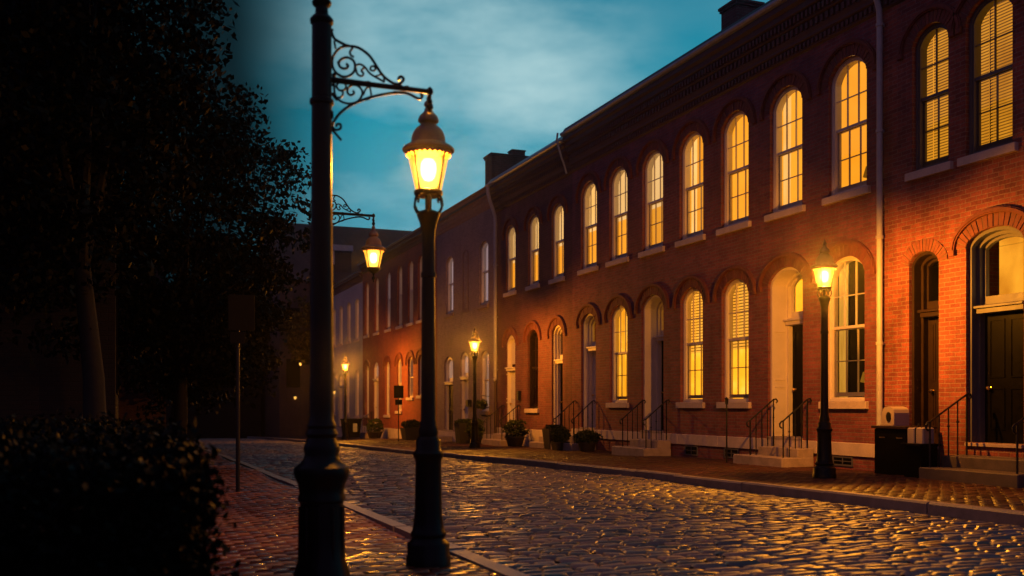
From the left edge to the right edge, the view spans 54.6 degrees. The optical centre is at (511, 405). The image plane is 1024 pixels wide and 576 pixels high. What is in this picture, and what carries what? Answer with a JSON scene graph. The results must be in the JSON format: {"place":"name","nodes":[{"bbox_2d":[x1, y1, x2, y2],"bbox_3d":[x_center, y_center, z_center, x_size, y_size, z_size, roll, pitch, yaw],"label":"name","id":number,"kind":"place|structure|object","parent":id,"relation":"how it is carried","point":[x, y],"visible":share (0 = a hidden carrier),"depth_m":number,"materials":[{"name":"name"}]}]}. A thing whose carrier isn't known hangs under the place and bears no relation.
{"place":"outdoors","nodes":[
{"label":"outdoors","id":0,"kind":"place"},
{"bbox_2d":[259,223,411,436],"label":"end building","id":1,"kind":"structure","parent":0,"point":[284,413],"depth_m":67.17,"materials":[{"name":"stone"}]},
{"bbox_2d":[286,359,299,386],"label":"window","id":2,"kind":"structure","parent":1,"relation":"in","point":[292,369],"depth_m":66.19,"materials":[{"name":"black paint"}]},
{"bbox_2d":[286,308,299,336],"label":"window","id":3,"kind":"structure","parent":1,"relation":"in","point":[297,309],"depth_m":66.23,"materials":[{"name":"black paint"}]},
{"bbox_2d":[202,451,500,575],"bbox_3d":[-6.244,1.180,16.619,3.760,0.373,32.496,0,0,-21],"label":"brick paving","id":4,"kind":"structure","parent":0,"point":[256,520],"depth_m":7.90,"materials":[{"name":"red brick"}]},
{"bbox_2d":[0,407,240,575],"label":"clipped hedge","id":5,"kind":"object","parent":4,"relation":"on","point":[105,497],"visible":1,"depth_m":3.88,"materials":[{"name":"green plant"}]},
{"bbox_2d":[0,0,241,421],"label":"street tree","id":6,"kind":"object","parent":4,"relation":"on","point":[61,219],"visible":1,"depth_m":11.93,"materials":[{"name":"green plant"}]},
{"bbox_2d":[119,215,284,431],"bbox_3d":[-9.438,-2.161,29.656,5.080,7.168,5.736,0,0,-21],"label":"street tree","id":7,"kind":"object","parent":4,"relation":"on","point":[155,357],"visible":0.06,"depth_m":29.05,"materials":[{"name":"green plant"}]},
{"bbox_2d":[116,56,333,438],"bbox_3d":[-5.881,-2.710,18.422,5.310,7.941,5.149,0,0,-21],"label":"street tree","id":8,"kind":"object","parent":4,"relation":"on","point":[180,343],"visible":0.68,"depth_m":18.02,"materials":[{"name":"green plant"}]},
{"bbox_2d":[228,294,254,491],"bbox_3d":[-3.335,-0.131,12.219,0.320,2.457,0.065,0,0,-21],"label":"street sign","id":9,"kind":"object","parent":4,"relation":"on","point":[241,312],"visible":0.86,"depth_m":12.19,"materials":[{"name":"black metal"}]},
{"bbox_2d":[306,194,385,439],"bbox_3d":[-1.877,-0.792,11.188,0.921,3.755,0.340,0,0,-21],"label":"bracket lamp post","id":10,"kind":"object","parent":4,"relation":"on","point":[373,248],"visible":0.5,"depth_m":11.23,"materials":[{"name":"metal"}]},
{"bbox_2d":[293,0,432,575],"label":"bracket lamp post","id":11,"kind":"object","parent":4,"relation":"on","point":[321,472],"visible":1,"depth_m":5.34,"materials":[{"name":"metal"}]},
{"bbox_2d":[402,96,453,567],"bbox_3d":[-0.543,-0.486,6.447,0.340,3.075,0.340,0,0,-21],"label":"street lamp","id":12,"kind":"object","parent":4,"relation":"on","point":[428,150],"visible":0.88,"depth_m":6.38,"materials":[{"name":"metal"}]},
{"bbox_2d":[122,0,768,298],"label":"sky","id":13,"kind":"structure","parent":0,"point":[503,76],"materials":[{"name":"blue"}]},
{"bbox_2d":[273,436,866,492],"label":"pavement","id":14,"kind":"structure","parent":0,"point":[303,438],"depth_m":50.84,"materials":[{"name":"brick"}]},
{"bbox_2d":[347,418,361,437],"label":"rubbish bin","id":15,"kind":"object","parent":14,"relation":"on","point":[354,426],"visible":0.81,"depth_m":47.24,"materials":[{"name":"black paint"}]},
{"bbox_2d":[359,412,371,438],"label":"stone stoop","id":16,"kind":"object","parent":14,"relation":"on","point":[364,435],"visible":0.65,"depth_m":48.88,"materials":[{"name":"grey stone"}]},
{"bbox_2d":[365,418,384,437],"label":"potted plant","id":17,"kind":"object","parent":14,"relation":"on","point":[370,425],"visible":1,"depth_m":46.27,"materials":[{"name":"green plant"}]},
{"bbox_2d":[438,435,451,441],"bbox_3d":[-2.811,1.323,38.162,0.655,0.302,1.300,0,0,-21],"label":"stone stoop","id":18,"kind":"object","parent":14,"relation":"on","point":[443,438],"visible":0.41,"depth_m":37.59,"materials":[{"name":"beige stone"}]},
{"bbox_2d":[482,405,520,445],"bbox_3d":[-0.326,0.677,31.832,0.755,1.386,1.600,0,0,-21],"label":"stone stoop","id":19,"kind":"object","parent":14,"relation":"on","point":[498,439],"visible":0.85,"depth_m":31.78,"materials":[{"name":"grey stone"}]},
{"bbox_2d":[529,436,543,447],"bbox_3d":[0.972,1.112,28.662,0.555,0.422,1.150,0,0,-21],"label":"stone stoop","id":20,"kind":"object","parent":14,"relation":"on","point":[538,444],"visible":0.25,"depth_m":28.72,"materials":[{"name":"beige stone"}]},
{"bbox_2d":[551,400,595,450],"bbox_3d":[1.665,0.581,26.759,0.755,1.434,1.400,0,0,-21],"label":"railing","id":21,"kind":"object","parent":14,"relation":"on","point":[572,445],"visible":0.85,"depth_m":26.31,"materials":[{"name":"black metal"}]},
{"bbox_2d":[612,399,670,455],"bbox_3d":[3.036,0.559,23.268,0.755,1.390,1.600,0,0,-21],"label":"stone stoop","id":22,"kind":"object","parent":14,"relation":"on","point":[647,447],"visible":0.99,"depth_m":22.72,"materials":[{"name":"grey stone"}]},
{"bbox_2d":[725,397,813,467],"bbox_3d":[4.826,0.521,18.687,0.770,1.363,1.823,0,0,-21],"label":"stone stoop","id":23,"kind":"object","parent":14,"relation":"on","point":[782,456],"visible":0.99,"depth_m":18.19,"materials":[{"name":"beige stone"}]},
{"bbox_2d":[919,393,1023,487],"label":"stone stoop","id":24,"kind":"object","parent":14,"relation":"on","point":[1008,472],"visible":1,"depth_m":13.81,"materials":[{"name":"grey stone"}]},
{"bbox_2d":[194,438,1023,575],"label":"road","id":25,"kind":"structure","parent":0,"point":[537,521],"depth_m":9.37,"materials":[{"name":"grey stone"}]},
{"bbox_2d":[337,438,1023,510],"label":"brick paving","id":26,"kind":"structure","parent":0,"point":[874,483],"depth_m":15.77,"materials":[{"name":"brown brick"}]},
{"bbox_2d":[341,354,349,438],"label":"street lamp","id":27,"kind":"object","parent":26,"relation":"on","point":[345,363],"visible":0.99,"depth_m":43.48,"materials":[{"name":"metal"}]},
{"bbox_2d":[394,385,402,440],"bbox_3d":[-4.374,0.302,38.238,0.380,2.204,0.055,0,0,-21],"label":"street sign","id":28,"kind":"object","parent":26,"relation":"on","point":[398,391],"visible":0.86,"depth_m":38.22,"materials":[{"name":"black metal"}]},
{"bbox_2d":[400,419,419,439],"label":"potted plant","id":29,"kind":"object","parent":26,"relation":"on","point":[410,431],"visible":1,"depth_m":40.60,"materials":[{"name":"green plant"}]},
{"bbox_2d":[454,418,471,442],"bbox_3d":[-1.686,0.878,34.483,0.730,0.870,0.656,0,0,-21],"label":"potted plant","id":30,"kind":"object","parent":26,"relation":"on","point":[461,436],"visible":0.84,"depth_m":34.24,"materials":[{"name":"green plant"}]},
{"bbox_2d":[468,327,480,447],"bbox_3d":[-1.093,-0.530,29.114,0.394,3.578,0.394,0,0,-21],"label":"street lamp","id":31,"kind":"object","parent":26,"relation":"on","point":[474,340],"visible":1,"depth_m":29.05,"materials":[{"name":"metal"}]},
{"bbox_2d":[464,418,484,443],"bbox_3d":[-1.227,0.849,32.918,0.692,0.880,0.744,0,0,-21],"label":"potted plant","id":32,"kind":"object","parent":26,"relation":"on","point":[481,431],"visible":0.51,"depth_m":32.83,"materials":[{"name":"green plant"}]},
{"bbox_2d":[502,419,529,445],"bbox_3d":[0.108,0.826,30.291,0.900,0.843,0.862,0,0,-21],"label":"potted plant","id":33,"kind":"object","parent":26,"relation":"on","point":[515,437],"visible":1,"depth_m":30.07,"materials":[{"name":"green plant"}]},
{"bbox_2d":[542,424,562,448],"bbox_3d":[1.165,0.864,27.694,0.547,0.693,0.564,0,0,-21],"label":"potted plant","id":34,"kind":"object","parent":26,"relation":"on","point":[547,439],"visible":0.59,"depth_m":27.54,"materials":[{"name":"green plant"}]},
{"bbox_2d":[549,426,570,449],"bbox_3d":[1.287,0.872,26.670,0.592,0.653,0.589,0,0,-21],"label":"potted plant","id":35,"kind":"object","parent":26,"relation":"on","point":[560,435],"visible":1,"depth_m":26.52,"materials":[{"name":"green plant"}]},
{"bbox_2d":[573,429,602,451],"bbox_3d":[1.906,0.893,25.463,0.743,0.578,0.784,0,0,-21],"label":"potted plant","id":36,"kind":"object","parent":26,"relation":"on","point":[586,440],"visible":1,"depth_m":25.29,"materials":[{"name":"green plant"}]},
{"bbox_2d":[811,239,837,478],"bbox_3d":[4.687,-0.706,14.881,0.394,3.598,0.394,0,0,-21],"label":"street lamp","id":37,"kind":"object","parent":26,"relation":"on","point":[824,266],"visible":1,"depth_m":14.82,"materials":[{"name":"metal"}]},
{"bbox_2d":[871,425,936,474],"bbox_3d":[6.098,0.697,15.446,0.620,0.754,0.760,0,0,-21],"label":"storage cabinet","id":38,"kind":"object","parent":26,"relation":"on","point":[889,454],"visible":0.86,"depth_m":15.34,"materials":[{"name":"black paint"}]},
{"bbox_2d":[881,406,908,425],"bbox_3d":[5.997,0.168,15.539,0.320,0.300,0.273,0,0,-21],"label":"mailbox","id":39,"kind":"object","parent":38,"relation":"on","point":[895,415],"visible":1,"depth_m":15.44,"materials":[{"name":"beige metal"}]},
{"bbox_2d":[900,443,941,477],"bbox_3d":[6.024,0.814,14.622,0.400,0.508,0.420,0,0,-21],"label":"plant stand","id":40,"kind":"object","parent":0,"point":[916,456],"visible":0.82,"depth_m":14.51,"materials":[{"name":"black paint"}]},
{"bbox_2d":[908,423,933,443],"bbox_3d":[6.024,0.413,14.622,0.220,0.290,0.320,0,0,-21],"label":"lidded box","id":41,"kind":"object","parent":40,"relation":"on","point":[919,435],"visible":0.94,"depth_m":14.51,"materials":[{"name":"white"}]},
{"bbox_2d":[874,0,1023,471],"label":"brick house","id":42,"kind":"structure","parent":0,"point":[950,136],"depth_m":15.05,"materials":[{"name":"red brick"}]},
{"bbox_2d":[900,239,947,448],"bbox_3d":[6.603,-0.970,15.623,0.390,3.280,1.000,0,0,-21],"label":"door","id":43,"kind":"structure","parent":42,"relation":"in","point":[925,311],"depth_m":15.84,"materials":[{"name":"brown wood"}]},
{"bbox_2d":[897,3,992,181],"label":"window","id":44,"kind":"structure","parent":42,"relation":"in","point":[932,47],"depth_m":15.65,"materials":[{"name":"grey paint"}]},
{"bbox_2d":[948,0,1023,166],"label":"window","id":45,"kind":"structure","parent":42,"relation":"in","point":[981,148],"depth_m":14.65,"materials":[{"name":"grey paint"}]},
{"bbox_2d":[948,206,1023,447],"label":"door","id":46,"kind":"structure","parent":42,"relation":"in","point":[996,323],"depth_m":14.65,"materials":[{"name":"black paint"}]},
{"bbox_3d":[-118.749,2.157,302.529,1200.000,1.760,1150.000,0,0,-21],"label":"ground","id":47,"kind":"structure","parent":0,"visible":0},
{"bbox_2d":[0,0,122,430],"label":"dark building","id":48,"kind":"structure","parent":47,"relation":"on","point":[49,386],"depth_m":14.09,"materials":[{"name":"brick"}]},
{"bbox_2d":[116,280,117,393],"bbox_3d":[-6.665,-1.150,16.721,0.040,1.900,0.900,0,0,-21],"label":"window","id":49,"kind":"structure","parent":48,"relation":"in","point":[116,280],"depth_m":16.31,"materials":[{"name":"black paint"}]},
{"bbox_2d":[119,251,167,424],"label":"dark building","id":50,"kind":"structure","parent":47,"relation":"on","point":[129,403],"depth_m":31.79,"materials":[{"name":"stone"}]},
{"bbox_2d":[166,317,260,438],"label":"dark building","id":51,"kind":"structure","parent":47,"relation":"on","point":[220,424],"depth_m":71.48,"materials":[{"name":"brick"}]},
{"bbox_2d":[333,271,362,437],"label":"brick house","id":52,"kind":"structure","parent":47,"relation":"on","point":[348,316],"depth_m":55.20,"materials":[{"name":"red brick"}]},
{"bbox_2d":[333,311,335,347],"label":"window","id":53,"kind":"structure","parent":52,"relation":"in","point":[334,346],"depth_m":59.31,"materials":[{"name":"beige paint"}]},
{"bbox_2d":[334,374,335,415],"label":"window","id":54,"kind":"structure","parent":52,"relation":"in","point":[334,374],"depth_m":59.38,"materials":[{"name":"beige paint"}]},
{"bbox_2d":[338,308,342,345],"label":"window","id":55,"kind":"structure","parent":52,"relation":"in","point":[341,344],"depth_m":57.44,"materials":[{"name":"beige paint"}]},
{"bbox_2d":[338,375,342,426],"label":"door","id":56,"kind":"structure","parent":52,"relation":"in","point":[341,378],"depth_m":57.61,"materials":[{"name":"paint"}]},
{"bbox_2d":[346,303,350,343],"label":"window","id":57,"kind":"structure","parent":52,"relation":"in","point":[349,341],"depth_m":55.47,"materials":[{"name":"beige paint"}]},
{"bbox_2d":[347,371,349,416],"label":"window","id":58,"kind":"structure","parent":52,"relation":"in","point":[348,415],"depth_m":55.75,"materials":[{"name":"beige paint"}]},
{"bbox_2d":[354,300,358,341],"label":"window","id":59,"kind":"structure","parent":52,"relation":"in","point":[357,339],"depth_m":53.57,"materials":[{"name":"beige paint"}]},
{"bbox_2d":[354,371,358,417],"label":"window","id":60,"kind":"structure","parent":52,"relation":"in","point":[357,371],"depth_m":53.53,"materials":[{"name":"beige paint"}]},
{"bbox_2d":[200,447,529,575],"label":"kerb","id":61,"kind":"structure","parent":47,"relation":"on","point":[460,552],"depth_m":8.39,"materials":[{"name":"stone"}]},
{"bbox_2d":[357,227,436,438],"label":"brick house","id":62,"kind":"structure","parent":47,"relation":"on","point":[392,305],"depth_m":45.86,"materials":[{"name":"red brick"}]},
{"bbox_2d":[363,284,368,338],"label":"window","id":63,"kind":"structure","parent":62,"relation":"in","point":[366,336],"depth_m":51.41,"materials":[{"name":"beige paint"}]},
{"bbox_2d":[363,360,369,417],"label":"window","id":64,"kind":"structure","parent":62,"relation":"in","point":[366,362],"depth_m":51.36,"materials":[{"name":"beige paint"}]},
{"bbox_2d":[372,363,378,422],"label":"door","id":65,"kind":"structure","parent":62,"relation":"in","point":[376,369],"depth_m":49.56,"materials":[{"name":"paint"}]},
{"bbox_2d":[373,279,378,335],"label":"window","id":66,"kind":"structure","parent":62,"relation":"in","point":[377,283],"depth_m":49.47,"materials":[{"name":"beige paint"}]},
{"bbox_2d":[383,355,390,417],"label":"window","id":67,"kind":"structure","parent":62,"relation":"in","point":[386,358],"depth_m":47.48,"materials":[{"name":"beige paint"}]},
{"bbox_2d":[384,272,390,332],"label":"window","id":68,"kind":"structure","parent":62,"relation":"in","point":[387,330],"depth_m":47.34,"materials":[{"name":"beige paint"}]},
{"bbox_2d":[394,352,402,413],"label":"window","id":69,"kind":"structure","parent":62,"relation":"in","point":[398,356],"depth_m":45.47,"materials":[{"name":"glass"}]},
{"bbox_2d":[395,267,402,329],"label":"window","id":70,"kind":"structure","parent":62,"relation":"in","point":[400,326],"depth_m":45.38,"materials":[{"name":"beige paint"}]},
{"bbox_2d":[406,261,413,326],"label":"window","id":71,"kind":"structure","parent":62,"relation":"in","point":[411,323],"depth_m":43.71,"materials":[{"name":"beige paint"}]},
{"bbox_2d":[405,350,414,399],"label":"window","id":72,"kind":"structure","parent":62,"relation":"in","point":[412,361],"depth_m":43.69,"materials":[{"name":"beige paint"}]},
{"bbox_2d":[415,348,420,398],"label":"window","id":73,"kind":"structure","parent":62,"relation":"in","point":[418,353],"depth_m":42.22,"materials":[{"name":"beige paint"}]},
{"bbox_2d":[416,257,421,323],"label":"window","id":74,"kind":"structure","parent":62,"relation":"in","point":[419,321],"depth_m":42.21,"materials":[{"name":"beige paint"}]},
{"bbox_2d":[435,149,528,442],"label":"brick house","id":75,"kind":"structure","parent":47,"relation":"on","point":[464,231],"depth_m":36.26,"materials":[{"name":"brown brick"}]},
{"bbox_2d":[443,357,452,431],"bbox_3d":[-2.371,-0.440,38.280,0.260,2.880,1.100,0,0,-21],"label":"door","id":76,"kind":"structure","parent":75,"relation":"in","point":[449,362],"depth_m":38.60,"materials":[{"name":"grey wood"}]},
{"bbox_2d":[444,257,453,317],"bbox_3d":[-2.318,-4.606,38.173,0.320,2.429,1.140,0,0,-21],"label":"window","id":77,"kind":"structure","parent":75,"relation":"in","point":[450,262],"depth_m":38.54,"materials":[{"name":"grey glass"}]},
{"bbox_2d":[459,352,467,418],"bbox_3d":[-1.703,-0.505,36.523,0.260,2.910,0.920,0,0,-21],"label":"door","id":78,"kind":"structure","parent":75,"relation":"in","point":[464,377],"depth_m":36.80,"materials":[{"name":"paint"}]},
{"bbox_2d":[462,250,468,312],"bbox_3d":[-1.709,-4.550,36.338,0.034,2.300,0.720,0,0,-21],"label":"blocked window","id":79,"kind":"structure","parent":75,"relation":"in","point":[465,310],"depth_m":36.30,"materials":[{"name":"beige brick"}]},
{"bbox_2d":[465,400,471,406],"bbox_3d":[-1.567,-0.075,35.776,0.166,0.250,0.270,0,0,-21],"label":"wall meter box","id":80,"kind":"object","parent":75,"relation":"attached to","point":[468,403],"visible":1,"depth_m":35.67,"materials":[{"name":"black metal"}]},
{"bbox_2d":[477,241,488,309],"bbox_3d":[-0.900,-4.595,34.561,0.320,2.449,1.140,0,0,-21],"label":"window","id":81,"kind":"structure","parent":75,"relation":"in","point":[484,250],"depth_m":34.92,"materials":[{"name":"grey glass"}]},
{"bbox_2d":[477,395,489,409],"bbox_3d":[-1.026,-0.090,33.871,0.601,0.524,0.651,0,0,-21],"label":"hanging basket","id":82,"kind":"object","parent":75,"relation":"attached to","point":[482,404],"visible":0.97,"depth_m":33.78,"materials":[{"name":"green metal"}]},
{"bbox_2d":[477,351,489,414],"bbox_3d":[-0.871,-0.831,34.486,0.320,2.319,1.140,0,0,-21],"label":"window","id":83,"kind":"structure","parent":75,"relation":"in","point":[485,358],"depth_m":34.85,"materials":[{"name":"beige paint"}]},
{"bbox_2d":[485,133,571,445],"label":"brick house","id":84,"kind":"structure","parent":47,"relation":"on","point":[529,198],"depth_m":30.47,"materials":[{"name":"brown brick"}]},
{"bbox_2d":[501,327,517,424],"bbox_3d":[0.004,-0.917,32.230,0.260,3.275,1.406,0,0,-21],"label":"door","id":85,"kind":"structure","parent":84,"relation":"in","point":[513,339],"depth_m":32.47,"materials":[{"name":"paint"}]},
{"bbox_2d":[516,391,520,399],"bbox_3d":[0.207,-0.310,31.370,0.120,0.300,0.170,0,0,-21],"label":"wall mailbox","id":86,"kind":"object","parent":84,"relation":"attached to","point":[518,395],"depth_m":31.31,"materials":[{"name":"black metal"}]},
{"bbox_2d":[501,216,537,296],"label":"window","id":87,"kind":"structure","parent":84,"relation":"in","point":[510,220],"depth_m":32.54,"materials":[{"name":"glass"}]},
{"bbox_2d":[522,320,541,412],"bbox_3d":[0.712,-1.188,30.488,0.305,2.834,1.406,0,0,-21],"label":"window","id":88,"kind":"structure","parent":84,"relation":"in","point":[532,324],"depth_m":30.81,"materials":[{"name":"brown wood"}]},
{"bbox_2d":[523,205,563,290],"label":"window","id":89,"kind":"structure","parent":84,"relation":"in","point":[534,225],"depth_m":30.74,"materials":[{"name":"glass"}]},
{"bbox_2d":[546,315,566,424],"bbox_3d":[1.413,-0.943,28.787,0.353,3.325,1.346,0,0,-21],"label":"door","id":90,"kind":"structure","parent":84,"relation":"in","point":[555,320],"depth_m":29.08,"materials":[{"name":"black paint"}]},
{"bbox_2d":[546,194,567,284],"bbox_3d":[1.404,-4.833,28.751,0.325,2.564,1.406,0,0,-21],"label":"window","id":91,"kind":"structure","parent":84,"relation":"in","point":[557,198],"depth_m":29.07,"materials":[{"name":"glass"}]},
{"bbox_2d":[247,436,1023,526],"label":"kerb","id":92,"kind":"structure","parent":47,"relation":"on","point":[979,513],"depth_m":12.91,"materials":[{"name":"stone"}]},
{"bbox_2d":[560,0,938,470],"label":"brick house","id":93,"kind":"structure","parent":47,"relation":"on","point":[723,183],"depth_m":20.55,"materials":[{"name":"red brick"}]},
{"bbox_2d":[575,303,599,429],"bbox_3d":[2.193,-1.052,26.826,0.413,3.405,1.466,0,0,-21],"label":"door","id":94,"kind":"structure","parent":93,"relation":"in","point":[589,344],"depth_m":27.17,"materials":[{"name":"paint"}]},
{"bbox_2d":[575,170,625,275],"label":"window","id":95,"kind":"structure","parent":93,"relation":"in","point":[590,194],"depth_m":27.07,"materials":[{"name":"beige paint"}]},
{"bbox_2d":[603,294,650,407],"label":"window","id":96,"kind":"structure","parent":93,"relation":"in","point":[619,319],"depth_m":25.55,"materials":[{"name":"yellow glass"}]},
{"bbox_2d":[602,155,660,267],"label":"window","id":97,"kind":"structure","parent":93,"relation":"in","point":[619,183],"depth_m":25.40,"materials":[{"name":"beige paint"}]},
{"bbox_2d":[634,283,669,432],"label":"door","id":98,"kind":"structure","parent":93,"relation":"in","point":[653,308],"depth_m":24.07,"materials":[{"name":"black paint"}]},
{"bbox_2d":[635,137,702,257],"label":"window","id":99,"kind":"structure","parent":93,"relation":"in","point":[654,166],"depth_m":23.72,"materials":[{"name":"beige paint"}]},
{"bbox_2d":[685,445,697,455],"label":"basement window","id":100,"kind":"structure","parent":93,"relation":"in","point":[691,450],"depth_m":21.90,"materials":[{"name":"grey paint"}]},
{"bbox_2d":[671,116,747,247],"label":"window","id":101,"kind":"structure","parent":93,"relation":"in","point":[701,129],"depth_m":22.00,"materials":[{"name":"beige paint"}]},
{"bbox_2d":[672,275,747,407],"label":"window","id":102,"kind":"structure","parent":93,"relation":"in","point":[693,301],"depth_m":22.20,"materials":[{"name":"yellow glass"}]},
{"bbox_2d":[724,448,738,457],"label":"basement window","id":103,"kind":"structure","parent":93,"relation":"in","point":[731,451],"depth_m":20.46,"materials":[{"name":"grey paint"}]},
{"bbox_2d":[711,85,801,235],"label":"window","id":104,"kind":"structure","parent":93,"relation":"in","point":[747,109],"depth_m":20.36,"materials":[{"name":"beige paint"}]},
{"bbox_2d":[712,265,802,407],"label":"window","id":105,"kind":"structure","parent":93,"relation":"in","point":[736,294],"depth_m":20.61,"materials":[{"name":"yellow glass"}]},
{"bbox_2d":[757,252,849,440],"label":"door","id":106,"kind":"structure","parent":93,"relation":"in","point":[786,323],"depth_m":19.32,"materials":[{"name":"black paint"}]},
{"bbox_2d":[759,62,866,221],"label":"window","id":107,"kind":"structure","parent":93,"relation":"in","point":[796,78],"depth_m":18.72,"materials":[{"name":"beige paint"}]},
{"bbox_2d":[832,455,852,466],"bbox_3d":[5.769,0.972,17.304,0.021,0.174,0.520,0,0,-21],"label":"basement window","id":108,"kind":"structure","parent":93,"relation":"in","point":[847,461],"depth_m":17.29,"materials":[{"name":"grey paint"}]},
{"bbox_2d":[815,38,875,205],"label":"window","id":109,"kind":"structure","parent":93,"relation":"in","point":[864,52],"depth_m":17.43,"materials":[{"name":"beige paint"}]},
{"bbox_2d":[812,239,938,408],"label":"window","id":110,"kind":"structure","parent":93,"relation":"in","point":[838,308],"depth_m":17.73,"materials":[{"name":"beige paint"}]}
]}

